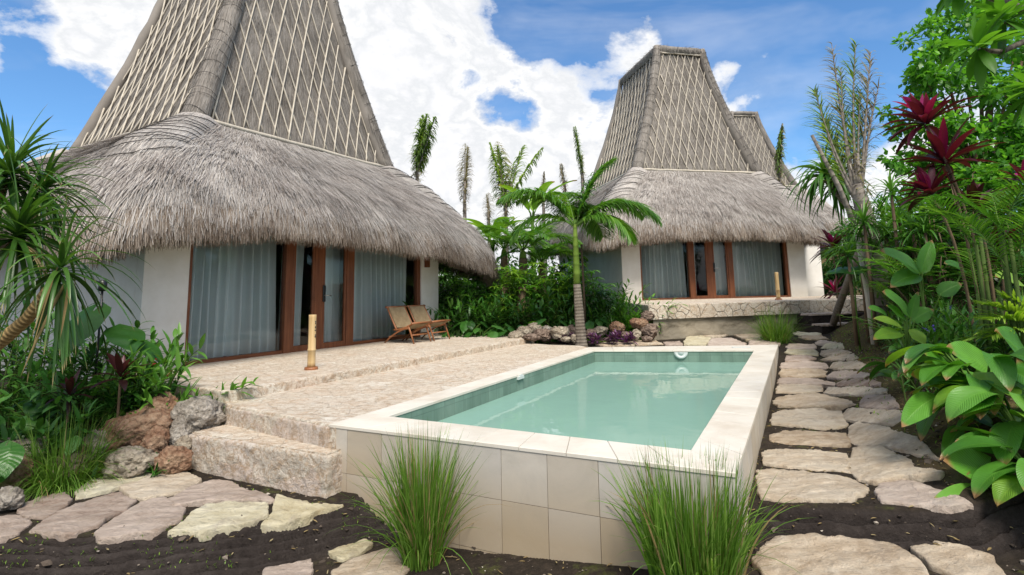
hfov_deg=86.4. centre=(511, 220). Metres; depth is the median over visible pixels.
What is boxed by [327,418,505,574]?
grass clump
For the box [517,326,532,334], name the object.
boulder
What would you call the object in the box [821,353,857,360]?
flagstone
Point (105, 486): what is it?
flagstone
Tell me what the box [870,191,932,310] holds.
strap leaf plant
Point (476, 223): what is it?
banana plant
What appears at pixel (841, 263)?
bush
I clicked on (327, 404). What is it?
pool terrace
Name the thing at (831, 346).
flagstone
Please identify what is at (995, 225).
feather shrub
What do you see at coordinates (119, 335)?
taro plant
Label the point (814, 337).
flagstone
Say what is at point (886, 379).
weeds
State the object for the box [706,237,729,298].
door
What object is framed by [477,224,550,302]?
palm tree
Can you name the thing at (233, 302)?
curtain
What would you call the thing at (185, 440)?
boulder
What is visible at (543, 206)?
coconut palm
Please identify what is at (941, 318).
cane plant
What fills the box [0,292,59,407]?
cane plant
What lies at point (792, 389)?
flagstone
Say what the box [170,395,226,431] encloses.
boulder
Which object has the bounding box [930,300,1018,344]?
cane plant
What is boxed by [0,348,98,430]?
cane plant
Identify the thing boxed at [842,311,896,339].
cane plant
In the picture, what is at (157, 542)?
weeds
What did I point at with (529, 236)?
palm tree
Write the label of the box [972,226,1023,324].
cordyline
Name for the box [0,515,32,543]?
flagstone
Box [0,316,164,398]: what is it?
cane plant
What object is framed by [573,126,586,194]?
coconut palm
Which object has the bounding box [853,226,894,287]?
bush
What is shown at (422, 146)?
coconut palm
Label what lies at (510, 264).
bush
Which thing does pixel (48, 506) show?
flagstone
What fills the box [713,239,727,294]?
curtain
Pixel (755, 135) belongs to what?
thatched house
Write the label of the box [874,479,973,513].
flagstone
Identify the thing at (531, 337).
boulder
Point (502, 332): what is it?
taro plant
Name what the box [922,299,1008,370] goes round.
flowering plant
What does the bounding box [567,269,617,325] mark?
umbrella shrub
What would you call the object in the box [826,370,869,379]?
flagstone
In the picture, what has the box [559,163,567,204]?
coconut palm
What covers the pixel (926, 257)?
broad leaf plant
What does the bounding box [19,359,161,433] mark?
cane plant
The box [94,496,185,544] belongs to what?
flagstone
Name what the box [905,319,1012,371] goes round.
cane plant
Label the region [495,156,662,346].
palm tree
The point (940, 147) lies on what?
cordyline
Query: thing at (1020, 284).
broad leaf plant
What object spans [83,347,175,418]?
ginger plant
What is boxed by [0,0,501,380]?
thatched house
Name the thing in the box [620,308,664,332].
ginger plant
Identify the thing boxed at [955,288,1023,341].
areca palm
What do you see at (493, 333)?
taro plant
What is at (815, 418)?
flagstone
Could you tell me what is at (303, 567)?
flagstone
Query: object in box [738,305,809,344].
grass clump
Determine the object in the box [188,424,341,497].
stone step
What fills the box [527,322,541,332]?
boulder
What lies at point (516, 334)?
boulder
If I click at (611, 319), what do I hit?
ginger plant
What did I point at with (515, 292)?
umbrella shrub
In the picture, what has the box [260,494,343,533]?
flagstone
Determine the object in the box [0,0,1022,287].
sky
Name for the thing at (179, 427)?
boulder
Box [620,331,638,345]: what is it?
purple plant
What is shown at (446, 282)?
bush
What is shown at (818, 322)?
earth stairs
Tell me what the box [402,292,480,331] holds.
cane plant
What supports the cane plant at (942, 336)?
on the ground at (986, 523)
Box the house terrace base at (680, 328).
[628,311,863,339]
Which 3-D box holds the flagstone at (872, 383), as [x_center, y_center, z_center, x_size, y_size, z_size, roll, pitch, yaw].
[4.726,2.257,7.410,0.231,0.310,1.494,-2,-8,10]
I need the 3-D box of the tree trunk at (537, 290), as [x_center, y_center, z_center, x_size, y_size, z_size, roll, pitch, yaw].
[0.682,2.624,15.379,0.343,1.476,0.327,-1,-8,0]
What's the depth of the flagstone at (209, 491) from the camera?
4.70 m
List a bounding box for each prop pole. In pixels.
[829,249,858,327]
[854,224,873,344]
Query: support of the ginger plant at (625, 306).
on the ground at (986, 523)
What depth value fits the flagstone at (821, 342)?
11.53 m
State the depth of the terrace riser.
5.36 m
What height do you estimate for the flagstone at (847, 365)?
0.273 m
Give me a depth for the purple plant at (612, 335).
11.95 m
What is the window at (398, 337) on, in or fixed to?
in the thatched house at (213, 120)
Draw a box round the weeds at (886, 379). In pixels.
[831,317,1018,457]
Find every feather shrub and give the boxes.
[838,190,1007,304]
[839,231,952,299]
[846,242,997,322]
[880,256,987,308]
[889,255,1002,323]
[895,225,1008,327]
[911,164,1022,316]
[934,220,1021,312]
[941,181,1023,289]
[960,246,1023,301]
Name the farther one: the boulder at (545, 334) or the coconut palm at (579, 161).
the coconut palm at (579, 161)
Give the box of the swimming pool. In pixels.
[330,345,778,574]
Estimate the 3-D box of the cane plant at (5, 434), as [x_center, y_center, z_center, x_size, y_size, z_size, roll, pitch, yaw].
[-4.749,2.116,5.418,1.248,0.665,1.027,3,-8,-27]
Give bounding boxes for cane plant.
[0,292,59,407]
[0,295,157,398]
[0,300,54,409]
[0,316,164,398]
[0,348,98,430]
[0,397,108,461]
[1,334,113,400]
[13,370,149,430]
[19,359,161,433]
[72,325,186,401]
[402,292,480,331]
[427,283,513,334]
[454,286,529,330]
[467,287,557,329]
[504,291,556,329]
[527,286,574,327]
[830,274,966,311]
[841,290,950,354]
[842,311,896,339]
[863,309,977,363]
[868,316,969,344]
[884,328,1023,381]
[894,309,992,368]
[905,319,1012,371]
[912,280,1002,329]
[924,312,1023,362]
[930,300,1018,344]
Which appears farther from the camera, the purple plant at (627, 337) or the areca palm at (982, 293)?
the purple plant at (627, 337)
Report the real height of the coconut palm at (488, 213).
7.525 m
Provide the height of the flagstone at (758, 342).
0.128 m
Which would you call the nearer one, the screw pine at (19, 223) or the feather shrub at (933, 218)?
the screw pine at (19, 223)
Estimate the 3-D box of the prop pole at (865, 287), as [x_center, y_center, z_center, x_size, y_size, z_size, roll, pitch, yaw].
[6.516,1.195,10.031,0.127,2.296,0.352,-3,-8,13]
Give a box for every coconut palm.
[404,114,438,185]
[455,144,474,277]
[482,192,494,249]
[488,142,543,260]
[541,171,547,281]
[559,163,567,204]
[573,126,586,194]
[770,123,786,184]
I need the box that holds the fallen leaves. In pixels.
[0,327,1023,574]
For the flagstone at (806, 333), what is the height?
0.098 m
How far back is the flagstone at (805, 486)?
4.09 m
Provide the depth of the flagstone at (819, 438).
5.41 m
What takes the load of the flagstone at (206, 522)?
on the ground at (986, 523)
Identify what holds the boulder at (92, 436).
on the ground at (986, 523)
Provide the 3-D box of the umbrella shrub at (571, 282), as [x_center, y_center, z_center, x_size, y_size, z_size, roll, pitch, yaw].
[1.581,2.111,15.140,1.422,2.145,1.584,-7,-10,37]
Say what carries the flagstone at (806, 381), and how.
on the ground at (986, 523)
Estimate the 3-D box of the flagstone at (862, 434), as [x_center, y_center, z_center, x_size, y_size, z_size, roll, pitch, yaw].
[3.496,2.081,5.048,0.424,0.280,1.626,-1,-8,0]
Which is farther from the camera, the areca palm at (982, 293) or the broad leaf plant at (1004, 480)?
the areca palm at (982, 293)
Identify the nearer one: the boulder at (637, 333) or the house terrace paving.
the boulder at (637, 333)
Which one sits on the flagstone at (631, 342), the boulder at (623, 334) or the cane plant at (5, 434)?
the boulder at (623, 334)
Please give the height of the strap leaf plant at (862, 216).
2.571 m
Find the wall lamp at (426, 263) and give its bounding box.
[424,256,429,267]
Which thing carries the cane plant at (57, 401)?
on the ground at (986, 523)
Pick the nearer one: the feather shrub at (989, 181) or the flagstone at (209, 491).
the flagstone at (209, 491)
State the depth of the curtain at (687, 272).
19.47 m
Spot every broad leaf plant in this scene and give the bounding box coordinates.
[857,289,934,390]
[881,240,965,363]
[885,326,1023,452]
[909,366,1023,497]
[939,426,1023,506]
[976,249,1023,357]
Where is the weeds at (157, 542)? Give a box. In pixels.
[2,480,397,568]
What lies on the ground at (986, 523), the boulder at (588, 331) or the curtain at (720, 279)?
the boulder at (588, 331)
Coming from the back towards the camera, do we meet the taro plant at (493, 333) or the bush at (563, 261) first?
the bush at (563, 261)
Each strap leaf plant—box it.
[817,209,963,345]
[831,199,930,345]
[836,169,947,344]
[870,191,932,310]
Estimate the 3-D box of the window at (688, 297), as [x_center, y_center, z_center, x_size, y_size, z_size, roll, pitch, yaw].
[5.303,1.581,18.931,1.769,2.365,0.100,1,-8,-12]
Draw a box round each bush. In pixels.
[438,269,484,321]
[438,273,514,321]
[478,252,530,308]
[496,254,573,311]
[530,256,587,318]
[820,230,846,295]
[824,219,861,295]
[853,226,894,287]
[892,197,1022,299]
[902,199,1012,293]
[903,203,1021,300]
[917,184,1023,308]
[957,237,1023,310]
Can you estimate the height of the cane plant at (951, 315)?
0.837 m
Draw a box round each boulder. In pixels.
[0,455,37,488]
[0,486,24,510]
[16,436,58,458]
[51,451,94,478]
[79,429,108,461]
[98,405,172,451]
[101,445,158,478]
[140,425,169,452]
[146,391,178,408]
[153,445,193,474]
[168,414,193,445]
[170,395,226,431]
[174,435,191,448]
[507,330,523,337]
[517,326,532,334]
[522,333,541,340]
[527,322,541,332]
[534,328,551,342]
[542,325,551,329]
[550,326,569,340]
[560,336,570,342]
[567,325,574,334]
[570,334,575,343]
[586,329,596,338]
[594,326,608,336]
[602,337,613,341]
[609,321,624,334]
[620,331,629,340]
[629,318,648,329]
[631,328,641,338]
[640,310,654,321]
[640,323,657,337]
[641,335,652,341]
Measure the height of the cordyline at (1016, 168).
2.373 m
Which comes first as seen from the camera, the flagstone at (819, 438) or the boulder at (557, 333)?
the flagstone at (819, 438)
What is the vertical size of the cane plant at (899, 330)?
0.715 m
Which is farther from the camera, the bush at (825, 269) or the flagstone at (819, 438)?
the bush at (825, 269)
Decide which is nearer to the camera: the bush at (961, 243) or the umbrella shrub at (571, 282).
the bush at (961, 243)
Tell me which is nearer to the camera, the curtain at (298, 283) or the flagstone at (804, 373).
the flagstone at (804, 373)
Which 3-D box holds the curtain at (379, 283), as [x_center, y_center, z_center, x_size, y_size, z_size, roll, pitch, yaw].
[-3.233,1.523,12.879,0.306,2.520,2.291,-5,-9,29]
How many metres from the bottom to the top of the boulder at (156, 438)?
0.323 m
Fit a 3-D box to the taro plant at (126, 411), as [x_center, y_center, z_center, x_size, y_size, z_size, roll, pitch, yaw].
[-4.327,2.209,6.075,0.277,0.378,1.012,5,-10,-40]
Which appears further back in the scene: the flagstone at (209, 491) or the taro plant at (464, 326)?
the taro plant at (464, 326)
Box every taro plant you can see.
[0,393,49,439]
[0,440,24,481]
[45,428,84,455]
[69,302,163,381]
[112,408,136,417]
[450,321,494,334]
[463,324,503,336]
[475,323,514,337]
[486,325,521,336]
[523,321,544,325]
[535,318,569,341]
[585,315,610,328]
[826,266,876,350]
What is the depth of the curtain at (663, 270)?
19.23 m
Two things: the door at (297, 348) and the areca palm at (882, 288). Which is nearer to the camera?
the areca palm at (882, 288)
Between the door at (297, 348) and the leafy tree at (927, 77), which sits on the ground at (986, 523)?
the leafy tree at (927, 77)
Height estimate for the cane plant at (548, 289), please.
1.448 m
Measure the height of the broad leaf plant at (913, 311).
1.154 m
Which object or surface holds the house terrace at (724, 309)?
on the house terrace base at (680, 328)
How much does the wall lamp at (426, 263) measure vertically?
0.312 m
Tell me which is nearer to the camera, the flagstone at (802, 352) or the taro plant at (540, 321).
the flagstone at (802, 352)
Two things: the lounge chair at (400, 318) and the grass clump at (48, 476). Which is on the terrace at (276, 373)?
the lounge chair at (400, 318)
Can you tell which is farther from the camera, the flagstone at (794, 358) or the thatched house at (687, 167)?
the thatched house at (687, 167)
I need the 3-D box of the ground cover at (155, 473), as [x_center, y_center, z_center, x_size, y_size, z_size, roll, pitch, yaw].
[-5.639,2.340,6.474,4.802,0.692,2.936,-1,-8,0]
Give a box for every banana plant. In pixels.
[463,216,525,315]
[497,180,576,283]
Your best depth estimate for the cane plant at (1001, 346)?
5.43 m
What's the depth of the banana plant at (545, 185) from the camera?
21.99 m
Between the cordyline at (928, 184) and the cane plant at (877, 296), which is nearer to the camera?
the cordyline at (928, 184)
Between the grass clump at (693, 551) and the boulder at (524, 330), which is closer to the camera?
the grass clump at (693, 551)
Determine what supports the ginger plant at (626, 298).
on the ground at (986, 523)
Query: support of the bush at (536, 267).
on the ground at (986, 523)
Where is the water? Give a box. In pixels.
[437,362,746,449]
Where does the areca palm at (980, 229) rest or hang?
on the ground at (986, 523)
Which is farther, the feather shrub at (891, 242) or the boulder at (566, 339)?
the boulder at (566, 339)
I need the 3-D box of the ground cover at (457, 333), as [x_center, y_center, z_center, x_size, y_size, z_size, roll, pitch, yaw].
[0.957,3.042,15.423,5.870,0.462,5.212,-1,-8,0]
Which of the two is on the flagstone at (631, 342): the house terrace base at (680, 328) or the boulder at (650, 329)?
the boulder at (650, 329)
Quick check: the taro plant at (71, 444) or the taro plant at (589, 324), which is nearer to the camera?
the taro plant at (71, 444)
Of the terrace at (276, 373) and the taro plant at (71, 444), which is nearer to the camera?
the taro plant at (71, 444)
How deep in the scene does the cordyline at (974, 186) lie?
6.37 m
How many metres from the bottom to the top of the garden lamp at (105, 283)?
1.533 m
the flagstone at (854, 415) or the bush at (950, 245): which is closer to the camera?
the flagstone at (854, 415)
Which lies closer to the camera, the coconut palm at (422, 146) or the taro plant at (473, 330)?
the taro plant at (473, 330)
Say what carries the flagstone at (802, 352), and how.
on the ground at (986, 523)
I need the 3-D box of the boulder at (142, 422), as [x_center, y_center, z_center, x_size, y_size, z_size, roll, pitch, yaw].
[-3.894,2.220,5.710,0.776,0.522,0.611,-1,-8,0]
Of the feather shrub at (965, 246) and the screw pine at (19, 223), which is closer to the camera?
the screw pine at (19, 223)
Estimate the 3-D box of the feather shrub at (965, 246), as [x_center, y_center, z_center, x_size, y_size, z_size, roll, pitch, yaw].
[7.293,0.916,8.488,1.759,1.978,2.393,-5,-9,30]
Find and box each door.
[291,241,315,351]
[314,239,346,348]
[692,241,708,298]
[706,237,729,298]
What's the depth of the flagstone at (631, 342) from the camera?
11.95 m
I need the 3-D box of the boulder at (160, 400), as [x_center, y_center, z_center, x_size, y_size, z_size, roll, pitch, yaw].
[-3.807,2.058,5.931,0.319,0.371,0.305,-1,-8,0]
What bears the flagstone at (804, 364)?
on the ground at (986, 523)
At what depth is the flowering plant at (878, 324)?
7.79 m
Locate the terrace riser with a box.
[224,407,328,447]
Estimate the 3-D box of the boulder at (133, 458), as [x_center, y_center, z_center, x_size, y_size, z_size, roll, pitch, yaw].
[-3.677,2.346,5.310,0.553,0.312,0.397,-1,-8,0]
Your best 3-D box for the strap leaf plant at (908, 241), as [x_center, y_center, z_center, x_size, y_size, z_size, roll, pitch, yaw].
[6.516,0.932,9.291,1.901,2.441,2.057,-1,-8,0]
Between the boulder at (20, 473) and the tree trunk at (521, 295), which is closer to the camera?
the boulder at (20, 473)
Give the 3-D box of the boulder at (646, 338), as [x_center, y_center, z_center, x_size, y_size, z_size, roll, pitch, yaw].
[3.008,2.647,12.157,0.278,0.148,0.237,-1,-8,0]
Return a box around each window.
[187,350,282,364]
[353,335,416,344]
[643,297,690,299]
[736,295,787,297]
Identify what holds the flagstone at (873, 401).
on the ground at (986, 523)
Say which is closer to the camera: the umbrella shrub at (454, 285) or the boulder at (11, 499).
the boulder at (11, 499)
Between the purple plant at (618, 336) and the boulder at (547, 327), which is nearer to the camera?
the purple plant at (618, 336)
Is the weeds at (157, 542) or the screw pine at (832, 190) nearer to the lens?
the weeds at (157, 542)
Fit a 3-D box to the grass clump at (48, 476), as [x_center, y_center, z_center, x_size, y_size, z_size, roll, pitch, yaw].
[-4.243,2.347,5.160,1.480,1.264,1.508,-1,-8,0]
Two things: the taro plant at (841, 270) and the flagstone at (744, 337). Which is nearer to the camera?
the taro plant at (841, 270)
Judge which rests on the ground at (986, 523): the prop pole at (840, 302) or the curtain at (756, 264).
the prop pole at (840, 302)
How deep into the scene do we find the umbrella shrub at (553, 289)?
14.83 m
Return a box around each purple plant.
[588,332,602,344]
[606,332,620,343]
[611,329,622,341]
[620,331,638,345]
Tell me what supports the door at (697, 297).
in the thatched house at (687, 167)
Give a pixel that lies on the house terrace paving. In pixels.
(718, 300)
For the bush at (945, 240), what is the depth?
12.23 m
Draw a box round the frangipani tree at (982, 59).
[934,0,1023,125]
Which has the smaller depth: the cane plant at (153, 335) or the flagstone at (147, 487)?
the flagstone at (147, 487)
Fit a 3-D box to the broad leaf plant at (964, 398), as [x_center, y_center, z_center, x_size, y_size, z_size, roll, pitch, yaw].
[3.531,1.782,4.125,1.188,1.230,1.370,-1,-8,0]
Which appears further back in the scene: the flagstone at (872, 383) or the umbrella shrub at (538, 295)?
the umbrella shrub at (538, 295)
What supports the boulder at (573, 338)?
on the ground at (986, 523)
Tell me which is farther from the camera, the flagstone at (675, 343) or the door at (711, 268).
the door at (711, 268)
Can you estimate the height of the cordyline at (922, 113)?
3.342 m
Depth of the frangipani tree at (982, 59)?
4.38 m
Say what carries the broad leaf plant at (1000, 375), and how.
on the ground at (986, 523)
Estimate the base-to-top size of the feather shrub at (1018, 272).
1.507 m
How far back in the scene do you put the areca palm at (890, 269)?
8.67 m
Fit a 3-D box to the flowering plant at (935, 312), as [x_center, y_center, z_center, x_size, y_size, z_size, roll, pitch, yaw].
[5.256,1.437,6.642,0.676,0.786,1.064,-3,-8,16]
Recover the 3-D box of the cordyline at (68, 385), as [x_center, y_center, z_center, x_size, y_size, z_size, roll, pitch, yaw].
[-4.507,1.985,5.581,0.539,0.903,0.512,-8,-10,41]
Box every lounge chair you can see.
[384,305,431,343]
[405,304,450,340]
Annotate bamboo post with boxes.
[304,315,317,369]
[774,272,781,299]
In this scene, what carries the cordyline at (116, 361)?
on the ground at (986, 523)
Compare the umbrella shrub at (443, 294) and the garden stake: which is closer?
the garden stake
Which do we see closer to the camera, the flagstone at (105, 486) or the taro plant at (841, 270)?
the flagstone at (105, 486)
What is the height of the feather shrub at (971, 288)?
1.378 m
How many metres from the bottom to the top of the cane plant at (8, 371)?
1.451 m
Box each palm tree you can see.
[475,217,581,320]
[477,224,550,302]
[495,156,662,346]
[496,241,588,294]
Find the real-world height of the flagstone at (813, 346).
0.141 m
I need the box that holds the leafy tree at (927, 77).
[870,0,1023,282]
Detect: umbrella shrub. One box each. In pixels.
[438,261,465,330]
[438,263,469,325]
[456,268,500,320]
[465,272,504,318]
[485,262,534,324]
[493,263,538,323]
[514,274,568,322]
[527,262,581,324]
[541,257,589,325]
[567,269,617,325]
[582,288,627,326]
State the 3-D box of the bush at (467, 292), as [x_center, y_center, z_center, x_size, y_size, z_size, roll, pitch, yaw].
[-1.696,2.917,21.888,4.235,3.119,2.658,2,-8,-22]
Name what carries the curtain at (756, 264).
hanging from the thatched house at (687, 167)
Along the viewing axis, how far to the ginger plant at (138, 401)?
5.86 m
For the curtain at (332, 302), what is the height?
2.520 m
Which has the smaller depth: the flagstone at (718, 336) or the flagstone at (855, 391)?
the flagstone at (855, 391)
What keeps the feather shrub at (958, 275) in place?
on the ground at (986, 523)
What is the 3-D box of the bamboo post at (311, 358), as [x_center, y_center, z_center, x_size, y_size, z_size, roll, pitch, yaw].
[-2.907,1.779,7.926,0.190,0.800,0.190,1,-8,-17]
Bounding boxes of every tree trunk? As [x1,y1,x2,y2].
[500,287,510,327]
[516,287,525,325]
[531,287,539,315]
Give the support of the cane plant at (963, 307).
on the ground at (986, 523)
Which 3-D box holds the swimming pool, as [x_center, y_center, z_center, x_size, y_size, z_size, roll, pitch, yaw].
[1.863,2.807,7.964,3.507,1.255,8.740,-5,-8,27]
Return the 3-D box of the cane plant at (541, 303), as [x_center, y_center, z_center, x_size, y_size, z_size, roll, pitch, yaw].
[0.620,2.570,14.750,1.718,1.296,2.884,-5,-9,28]
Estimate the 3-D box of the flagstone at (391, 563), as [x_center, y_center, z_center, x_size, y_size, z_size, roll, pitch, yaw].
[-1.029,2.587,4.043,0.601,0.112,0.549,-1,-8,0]
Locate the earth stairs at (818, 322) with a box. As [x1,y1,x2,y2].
[794,312,863,333]
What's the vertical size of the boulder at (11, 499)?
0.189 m
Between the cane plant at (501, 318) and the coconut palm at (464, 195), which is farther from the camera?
the coconut palm at (464, 195)
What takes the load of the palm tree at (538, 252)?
on the ground at (986, 523)
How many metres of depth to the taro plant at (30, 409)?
5.55 m
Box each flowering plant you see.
[867,310,917,363]
[888,352,975,403]
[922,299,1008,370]
[922,305,978,369]
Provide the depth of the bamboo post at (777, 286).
15.52 m
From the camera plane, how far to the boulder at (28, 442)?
5.27 m
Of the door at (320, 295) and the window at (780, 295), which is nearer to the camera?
the door at (320, 295)
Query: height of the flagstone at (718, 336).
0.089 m
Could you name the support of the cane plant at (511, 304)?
on the ground at (986, 523)
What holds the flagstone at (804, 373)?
on the ground at (986, 523)
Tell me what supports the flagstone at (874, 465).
on the ground at (986, 523)
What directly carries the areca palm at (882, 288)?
on the ground at (986, 523)
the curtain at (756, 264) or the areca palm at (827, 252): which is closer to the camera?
the areca palm at (827, 252)
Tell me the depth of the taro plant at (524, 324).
13.55 m
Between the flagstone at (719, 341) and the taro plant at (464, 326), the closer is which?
the flagstone at (719, 341)
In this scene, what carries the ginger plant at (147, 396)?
on the ground at (986, 523)
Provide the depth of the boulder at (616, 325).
12.49 m
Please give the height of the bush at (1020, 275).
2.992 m
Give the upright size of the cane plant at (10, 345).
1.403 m
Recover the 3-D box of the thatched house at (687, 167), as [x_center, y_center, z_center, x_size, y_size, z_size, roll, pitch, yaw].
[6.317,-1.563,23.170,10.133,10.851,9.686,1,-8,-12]
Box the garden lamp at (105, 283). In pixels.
[92,280,107,410]
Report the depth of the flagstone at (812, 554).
3.48 m
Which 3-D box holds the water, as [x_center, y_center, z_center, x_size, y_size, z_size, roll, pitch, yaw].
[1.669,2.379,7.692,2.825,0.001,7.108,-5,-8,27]
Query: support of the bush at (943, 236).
on the ground at (986, 523)
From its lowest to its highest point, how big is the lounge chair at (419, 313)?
0.812 m
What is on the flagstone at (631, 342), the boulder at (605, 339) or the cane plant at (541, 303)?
the boulder at (605, 339)
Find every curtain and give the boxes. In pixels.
[187,231,275,360]
[276,239,304,349]
[323,241,339,342]
[339,243,406,340]
[641,238,686,297]
[686,239,696,296]
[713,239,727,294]
[725,236,783,295]
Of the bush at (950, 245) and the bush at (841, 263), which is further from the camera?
the bush at (841, 263)
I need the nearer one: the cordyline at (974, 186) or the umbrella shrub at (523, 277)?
the cordyline at (974, 186)
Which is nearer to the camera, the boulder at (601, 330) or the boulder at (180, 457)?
the boulder at (180, 457)
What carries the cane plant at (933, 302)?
on the ground at (986, 523)
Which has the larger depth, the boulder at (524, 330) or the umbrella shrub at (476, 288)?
the umbrella shrub at (476, 288)
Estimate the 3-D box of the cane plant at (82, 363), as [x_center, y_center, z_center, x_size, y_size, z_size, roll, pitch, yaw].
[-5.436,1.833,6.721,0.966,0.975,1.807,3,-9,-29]
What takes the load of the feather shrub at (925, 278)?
on the ground at (986, 523)
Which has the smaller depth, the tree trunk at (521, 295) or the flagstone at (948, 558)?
the flagstone at (948, 558)
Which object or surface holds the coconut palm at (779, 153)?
on the ground at (986, 523)
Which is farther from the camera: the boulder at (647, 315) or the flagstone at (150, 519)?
the boulder at (647, 315)
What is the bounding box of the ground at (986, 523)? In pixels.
[0,255,1023,574]
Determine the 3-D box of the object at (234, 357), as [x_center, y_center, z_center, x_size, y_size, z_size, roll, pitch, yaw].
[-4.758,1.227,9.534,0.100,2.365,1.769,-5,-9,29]
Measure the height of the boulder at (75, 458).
0.272 m
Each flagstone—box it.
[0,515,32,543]
[16,492,72,519]
[28,491,136,541]
[74,472,150,499]
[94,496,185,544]
[119,471,201,501]
[167,479,274,506]
[167,501,268,541]
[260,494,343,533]
[262,558,313,574]
[328,538,372,561]
[331,547,411,574]
[595,340,663,346]
[663,341,682,345]
[683,335,710,345]
[703,334,727,337]
[707,337,746,345]
[734,334,763,340]
[748,340,780,345]
[751,533,928,574]
[755,468,869,502]
[761,448,850,473]
[769,407,848,430]
[769,430,850,447]
[773,392,856,410]
[775,384,823,393]
[777,377,835,387]
[778,368,827,377]
[779,360,828,369]
[784,349,818,355]
[785,343,816,349]
[785,355,815,361]
[793,331,820,335]
[798,335,829,340]
[815,340,840,345]
[820,348,851,356]
[821,343,844,349]
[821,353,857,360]
[823,386,887,396]
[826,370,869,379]
[829,360,865,370]
[836,378,881,387]
[843,407,901,426]
[847,422,939,461]
[847,444,944,485]
[859,394,899,409]
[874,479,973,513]
[910,540,1005,574]
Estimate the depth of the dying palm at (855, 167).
10.90 m
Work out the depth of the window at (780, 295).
19.46 m
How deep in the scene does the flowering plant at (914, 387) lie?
5.48 m
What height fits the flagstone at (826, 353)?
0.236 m
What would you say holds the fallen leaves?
on the ground at (986, 523)
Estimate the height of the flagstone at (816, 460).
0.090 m
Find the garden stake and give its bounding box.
[580,244,586,329]
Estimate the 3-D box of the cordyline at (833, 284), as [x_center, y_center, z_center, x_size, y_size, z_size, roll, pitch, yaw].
[9.424,2.262,15.937,1.115,1.380,1.071,-4,-8,18]
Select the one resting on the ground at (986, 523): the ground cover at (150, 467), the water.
the ground cover at (150, 467)
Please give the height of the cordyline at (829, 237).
2.415 m
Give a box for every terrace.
[99,333,533,424]
[223,343,587,448]
[617,299,863,319]
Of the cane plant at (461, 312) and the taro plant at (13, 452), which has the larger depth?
the cane plant at (461, 312)
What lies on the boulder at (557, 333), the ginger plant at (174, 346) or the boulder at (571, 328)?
the boulder at (571, 328)
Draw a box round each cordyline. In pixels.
[42,368,99,428]
[89,353,147,417]
[810,229,846,327]
[820,276,842,298]
[874,90,989,326]
[892,115,1004,321]
[895,162,977,346]
[930,179,1014,323]
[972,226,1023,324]
[997,159,1023,200]
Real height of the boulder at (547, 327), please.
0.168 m
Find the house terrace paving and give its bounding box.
[631,295,862,304]
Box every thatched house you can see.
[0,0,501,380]
[529,44,828,316]
[730,111,850,234]
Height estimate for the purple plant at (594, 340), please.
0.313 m
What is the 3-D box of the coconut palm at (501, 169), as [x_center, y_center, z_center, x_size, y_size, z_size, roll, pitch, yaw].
[0.222,0.291,29.413,3.189,9.633,2.303,-1,-8,0]
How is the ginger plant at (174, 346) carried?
on the ground at (986, 523)
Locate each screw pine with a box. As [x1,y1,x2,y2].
[0,100,150,385]
[781,143,877,229]
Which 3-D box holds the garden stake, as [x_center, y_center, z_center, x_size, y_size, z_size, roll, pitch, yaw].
[1.774,1.806,13.475,0.085,2.426,0.060,-1,-8,0]
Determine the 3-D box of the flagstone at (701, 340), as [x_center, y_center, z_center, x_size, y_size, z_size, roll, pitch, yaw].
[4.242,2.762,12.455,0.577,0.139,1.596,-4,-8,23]
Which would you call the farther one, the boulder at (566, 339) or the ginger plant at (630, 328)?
the ginger plant at (630, 328)
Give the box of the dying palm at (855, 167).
[803,38,890,327]
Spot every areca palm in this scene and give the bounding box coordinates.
[818,244,855,260]
[865,247,947,343]
[865,277,935,321]
[913,189,1023,354]
[936,170,1023,362]
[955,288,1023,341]
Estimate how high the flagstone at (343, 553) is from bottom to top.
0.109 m
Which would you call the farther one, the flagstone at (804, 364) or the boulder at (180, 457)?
the flagstone at (804, 364)
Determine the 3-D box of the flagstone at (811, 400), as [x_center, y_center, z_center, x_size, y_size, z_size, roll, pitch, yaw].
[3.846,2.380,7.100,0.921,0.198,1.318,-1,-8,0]
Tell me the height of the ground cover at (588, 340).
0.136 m
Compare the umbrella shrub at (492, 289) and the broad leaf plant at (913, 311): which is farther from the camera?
the umbrella shrub at (492, 289)
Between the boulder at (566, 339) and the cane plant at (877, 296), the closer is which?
the cane plant at (877, 296)
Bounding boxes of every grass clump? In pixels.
[0,399,143,504]
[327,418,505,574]
[591,439,803,574]
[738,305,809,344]
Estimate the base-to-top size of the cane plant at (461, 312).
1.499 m
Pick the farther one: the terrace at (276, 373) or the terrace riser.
the terrace at (276, 373)
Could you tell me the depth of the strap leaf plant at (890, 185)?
9.31 m
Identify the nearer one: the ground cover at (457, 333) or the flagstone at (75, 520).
the flagstone at (75, 520)
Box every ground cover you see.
[0,372,154,475]
[0,377,170,480]
[440,319,642,343]
[587,336,641,342]
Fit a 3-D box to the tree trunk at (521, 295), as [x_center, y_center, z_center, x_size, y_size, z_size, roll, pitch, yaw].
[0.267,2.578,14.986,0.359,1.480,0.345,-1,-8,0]
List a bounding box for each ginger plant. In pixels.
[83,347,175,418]
[103,322,207,415]
[120,390,184,415]
[138,376,260,410]
[585,278,651,328]
[586,302,642,334]
[607,290,686,323]
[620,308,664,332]
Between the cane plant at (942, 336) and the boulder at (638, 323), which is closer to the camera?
the cane plant at (942, 336)
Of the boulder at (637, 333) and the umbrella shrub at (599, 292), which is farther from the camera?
the umbrella shrub at (599, 292)
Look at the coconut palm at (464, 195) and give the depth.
30.62 m
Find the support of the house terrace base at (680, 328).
on the ground at (986, 523)

